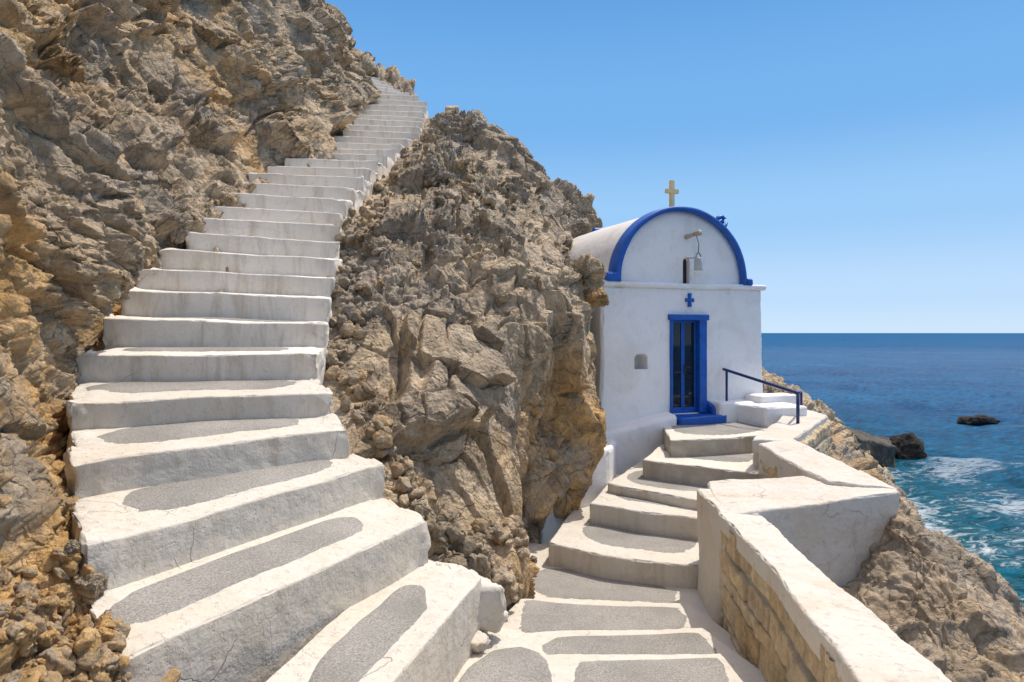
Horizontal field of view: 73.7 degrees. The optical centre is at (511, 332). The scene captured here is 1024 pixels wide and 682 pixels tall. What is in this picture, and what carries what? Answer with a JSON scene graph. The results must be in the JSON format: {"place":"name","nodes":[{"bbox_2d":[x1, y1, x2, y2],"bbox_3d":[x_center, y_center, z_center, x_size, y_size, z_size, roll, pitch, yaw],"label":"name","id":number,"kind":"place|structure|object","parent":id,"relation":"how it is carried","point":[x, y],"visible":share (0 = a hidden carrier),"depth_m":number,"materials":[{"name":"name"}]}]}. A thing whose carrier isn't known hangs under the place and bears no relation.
{"place":"outdoors","nodes":[
{"label":"outdoors","id":0,"kind":"place"},
{"bbox_2d":[0,0,381,681],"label":"cliff","id":1,"kind":"structure","parent":0,"point":[130,130],"depth_m":7.37,"materials":[{"name":"brown stone"}]},
{"bbox_2d":[36,583,72,612],"bbox_3d":[-2.026,1.176,2.999,0.160,0.153,0.183,0,0,-11],"label":"boulder","id":2,"kind":"object","parent":1,"relation":"on","point":[60,591],"visible":0.55,"depth_m":2.98,"materials":[{"name":"stone"}]},
{"bbox_2d":[0,544,131,681],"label":"scree","id":3,"kind":"structure","parent":1,"relation":"on","point":[84,661],"depth_m":2.73,"materials":[{"name":"stone"}]},
{"bbox_2d":[64,539,79,552],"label":"boulder","id":4,"kind":"object","parent":3,"relation":"on","point":[71,546],"visible":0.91,"depth_m":3.32,"materials":[{"name":"stone"}]},
{"bbox_2d":[65,625,78,640],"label":"boulder","id":5,"kind":"object","parent":3,"relation":"on","point":[72,633],"visible":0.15,"depth_m":3.06,"materials":[{"name":"stone"}]},
{"bbox_2d":[74,571,108,599],"bbox_3d":[-2.058,1.250,3.334,0.141,0.154,0.138,0,0,-12],"label":"boulder","id":6,"kind":"object","parent":3,"relation":"on","point":[96,581],"visible":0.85,"depth_m":3.31,"materials":[{"name":"stone"}]},
{"bbox_2d":[95,646,104,654],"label":"boulder","id":7,"kind":"object","parent":3,"relation":"on","point":[102,650],"visible":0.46,"depth_m":2.70,"materials":[{"name":"stone"}]},
{"bbox_2d":[168,225,188,243],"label":"boulder","id":8,"kind":"object","parent":1,"relation":"on","point":[178,235],"visible":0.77,"depth_m":8.09,"materials":[{"name":"stone"}]},
{"bbox_2d":[61,124,345,507],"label":"loose stones","id":9,"kind":"object","parent":1,"relation":"on","point":[71,500],"visible":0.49,"depth_m":6.41,"materials":[{"name":"brown stone"}]},
{"bbox_2d":[269,150,281,162],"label":"boulder","id":10,"kind":"object","parent":1,"relation":"on","point":[275,156],"visible":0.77,"depth_m":11.95,"materials":[{"name":"stone"}]},
{"bbox_2d":[63,76,506,681],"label":"stone staircase","id":11,"kind":"structure","parent":1,"relation":"on","point":[235,516],"depth_m":4.66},
{"bbox_2d":[288,149,298,157],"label":"boulder","id":12,"kind":"object","parent":11,"relation":"on","point":[292,153],"visible":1,"depth_m":12.11,"materials":[{"name":"stone"}]},
{"bbox_2d":[327,338,356,359],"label":"boulder","id":13,"kind":"object","parent":1,"relation":"on","point":[348,352],"visible":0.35,"depth_m":7.30,"materials":[{"name":"stone"}]},
{"bbox_2d":[343,225,356,231],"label":"boulder","id":14,"kind":"object","parent":1,"relation":"on","point":[350,226],"visible":0.38,"depth_m":9.68,"materials":[{"name":"stone"}]},
{"bbox_2d":[372,62,419,101],"bbox_3d":[-3.830,-6.272,21.283,2.390,4.369,2.471,0,0,32],"label":"rock outcrop","id":15,"kind":"object","parent":1,"relation":"on","point":[390,75],"visible":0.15,"depth_m":20.55,"materials":[{"name":"beige stone"}]},
{"bbox_2d":[322,107,606,611],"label":"rocky crag","id":16,"kind":"structure","parent":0,"point":[495,406],"depth_m":8.71,"materials":[{"name":"brown stone"}]},
{"bbox_2d":[360,236,395,257],"bbox_3d":[-1.766,-1.073,8.963,0.520,0.389,0.361,0,0,2],"label":"boulder","id":17,"kind":"object","parent":16,"relation":"on","point":[370,244],"visible":0.56,"depth_m":8.88,"materials":[{"name":"stone"}]},
{"bbox_2d":[400,147,410,157],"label":"boulder","id":18,"kind":"object","parent":16,"relation":"on","point":[404,152],"visible":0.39,"depth_m":14.03,"materials":[{"name":"stone"}]},
{"bbox_2d":[424,127,443,143],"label":"boulder","id":19,"kind":"object","parent":16,"relation":"on","point":[432,134],"visible":0.49,"depth_m":14.94,"materials":[{"name":"stone"}]},
{"bbox_2d":[422,153,454,188],"bbox_3d":[-1.361,-2.784,12.231,0.649,0.730,0.548,7,-7,36],"label":"boulder","id":20,"kind":"object","parent":16,"relation":"on","point":[437,173],"visible":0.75,"depth_m":12.03,"materials":[{"name":"stone"}]},
{"bbox_2d":[430,116,450,134],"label":"boulder","id":21,"kind":"object","parent":16,"relation":"on","point":[439,123],"visible":0.52,"depth_m":15.39,"materials":[{"name":"stone"}]},
{"bbox_2d":[324,126,569,606],"bbox_3d":[-0.847,-0.938,12.794,3.821,8.109,14.290,0,0,0],"label":"rubble","id":22,"kind":"object","parent":16,"relation":"on","point":[442,529],"visible":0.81,"depth_m":6.99,"materials":[{"name":"stone"}]},
{"bbox_2d":[345,260,357,272],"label":"boulder","id":23,"kind":"object","parent":22,"relation":"on","point":[354,266],"visible":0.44,"depth_m":8.63,"materials":[{"name":"stone"}]},
{"bbox_2d":[445,106,458,111],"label":"stone pillar","id":24,"kind":"structure","parent":16,"relation":"on","point":[449,108],"depth_m":17.62,"materials":[{"name":"beige stone"}]},
{"bbox_2d":[455,109,487,143],"bbox_3d":[-0.865,-4.484,15.217,0.792,1.045,0.776,0,0,-40],"label":"boulder","id":25,"kind":"object","parent":16,"relation":"on","point":[474,119],"visible":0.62,"depth_m":15.01,"materials":[{"name":"stone"}]},
{"bbox_2d":[472,538,494,561],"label":"boulder","id":26,"kind":"object","parent":16,"relation":"on","point":[483,547],"visible":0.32,"depth_m":6.04,"materials":[{"name":"stone"}]},
{"bbox_2d":[499,556,513,571],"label":"boulder","id":27,"kind":"object","parent":16,"relation":"on","point":[508,565],"visible":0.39,"depth_m":6.20,"materials":[{"name":"stone"}]},
{"bbox_2d":[517,583,522,596],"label":"boulder","id":28,"kind":"object","parent":16,"relation":"on","point":[520,588],"visible":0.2,"depth_m":6.46,"materials":[{"name":"stone"}]},
{"bbox_2d":[529,555,536,563],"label":"boulder","id":29,"kind":"object","parent":16,"relation":"on","point":[533,558],"visible":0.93,"depth_m":7.81,"materials":[{"name":"stone"}]},
{"bbox_2d":[571,253,605,287],"bbox_3d":[1.101,-0.886,10.235,0.600,0.553,0.473,-34,33,8],"label":"boulder","id":30,"kind":"object","parent":16,"relation":"on","point":[590,268],"visible":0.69,"depth_m":10.07,"materials":[{"name":"stone"}]},
{"bbox_2d":[584,286,608,306],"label":"boulder","id":31,"kind":"object","parent":16,"relation":"on","point":[596,296],"visible":0.95,"depth_m":9.96,"materials":[{"name":"stone"}]},
{"bbox_2d":[454,422,767,681],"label":"stepped path","id":32,"kind":"structure","parent":0,"point":[616,598],"depth_m":7.24,"materials":[{"name":"white concrete"}]},
{"bbox_2d":[471,630,490,652],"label":"painted stone","id":33,"kind":"object","parent":32,"relation":"on","point":[480,641],"visible":0.52,"depth_m":4.45,"materials":[{"name":"white stone"}]},
{"bbox_2d":[492,610,508,625],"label":"painted stone","id":34,"kind":"object","parent":32,"relation":"on","point":[505,617],"visible":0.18,"depth_m":4.71,"materials":[{"name":"white stone"}]},
{"bbox_2d":[325,0,1023,332],"label":"sky","id":35,"kind":"structure","parent":0,"point":[863,160],"materials":[{"name":"blue"}]},
{"bbox_2d":[761,333,1023,607],"bbox_3d":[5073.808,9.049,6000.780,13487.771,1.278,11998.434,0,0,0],"label":"sea","id":36,"kind":"structure","parent":0,"point":[962,484],"depth_m":81.82,"materials":[{"name":"liquid"}]},
{"bbox_2d":[880,458,887,466],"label":"shore rock","id":37,"kind":"object","parent":36,"relation":"in","point":[884,463],"visible":0.12,"depth_m":45.47,"materials":[{"name":"stone"}]},
{"bbox_2d":[889,432,927,459],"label":"shore boulder","id":38,"kind":"object","parent":36,"relation":"in","point":[910,445],"visible":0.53,"depth_m":49.06,"materials":[{"name":"stone"}]},
{"bbox_2d":[956,416,970,424],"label":"sea rock","id":39,"kind":"object","parent":36,"relation":"in","point":[961,419],"visible":0.7,"depth_m":68.21,"materials":[{"name":"grey stone"}]},
{"bbox_2d":[964,415,1000,425],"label":"sea rock","id":40,"kind":"object","parent":36,"relation":"in","point":[979,420],"visible":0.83,"depth_m":67.17,"materials":[{"name":"grey stone"}]},
{"bbox_2d":[762,366,1023,681],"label":"coastal slope","id":41,"kind":"structure","parent":0,"point":[951,609],"depth_m":5.80,"materials":[{"name":"beige stone"}]},
{"bbox_2d":[540,180,806,544],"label":"chapel","id":42,"kind":"structure","parent":41,"relation":"on","point":[673,332],"depth_m":11.69,"materials":[{"name":"white paint"}]},
{"bbox_2d":[673,320,682,412],"bbox_3d":[2.843,0.595,11.832,0.264,1.609,0.056,0,0,-21],"label":"door leaf","id":43,"kind":"structure","parent":42,"relation":"in","point":[677,324],"depth_m":11.84,"materials":[{"name":"blue paint"}]},
{"bbox_2d":[683,259,685,283],"bbox_3d":[2.995,-1.067,11.970,0.138,0.445,0.022,0,0,-21],"label":"window back","id":44,"kind":"structure","parent":42,"relation":"in","point":[684,261],"depth_m":11.97,"materials":[{"name":"black"}]},
{"bbox_2d":[683,320,695,412],"bbox_3d":[3.106,0.595,11.902,0.270,1.609,0.117,0,0,-21],"label":"door leaf","id":45,"kind":"structure","parent":42,"relation":"in","point":[689,327],"depth_m":11.93,"materials":[{"name":"blue paint"}]},
{"bbox_2d":[687,236,702,270],"bbox_3d":[3.117,-1.361,11.613,0.255,0.603,0.162,0,0,0],"label":"hanging bell","id":46,"kind":"object","parent":42,"relation":"hanging from","point":[698,265],"visible":1,"depth_m":11.56,"materials":[{"name":"grey metal"}]},
{"bbox_2d":[697,410,951,681],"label":"parapet wall","id":47,"kind":"structure","parent":41,"relation":"on","point":[790,536],"depth_m":5.85,"materials":[{"name":"white paint"}]},
{"bbox_2d":[722,368,802,423],"bbox_3d":[4.439,1.019,11.483,0.833,0.798,1.635,0,0,-26],"label":"handrail","id":48,"kind":"object","parent":47,"relation":"on","point":[799,398],"visible":0.92,"depth_m":11.23,"materials":[{"name":"metal"}]},
{"bbox_2d":[846,426,896,467],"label":"boulder","id":49,"kind":"structure","parent":41,"relation":"on","point":[880,448],"depth_m":45.55,"materials":[{"name":"grey stone"}]}
]}

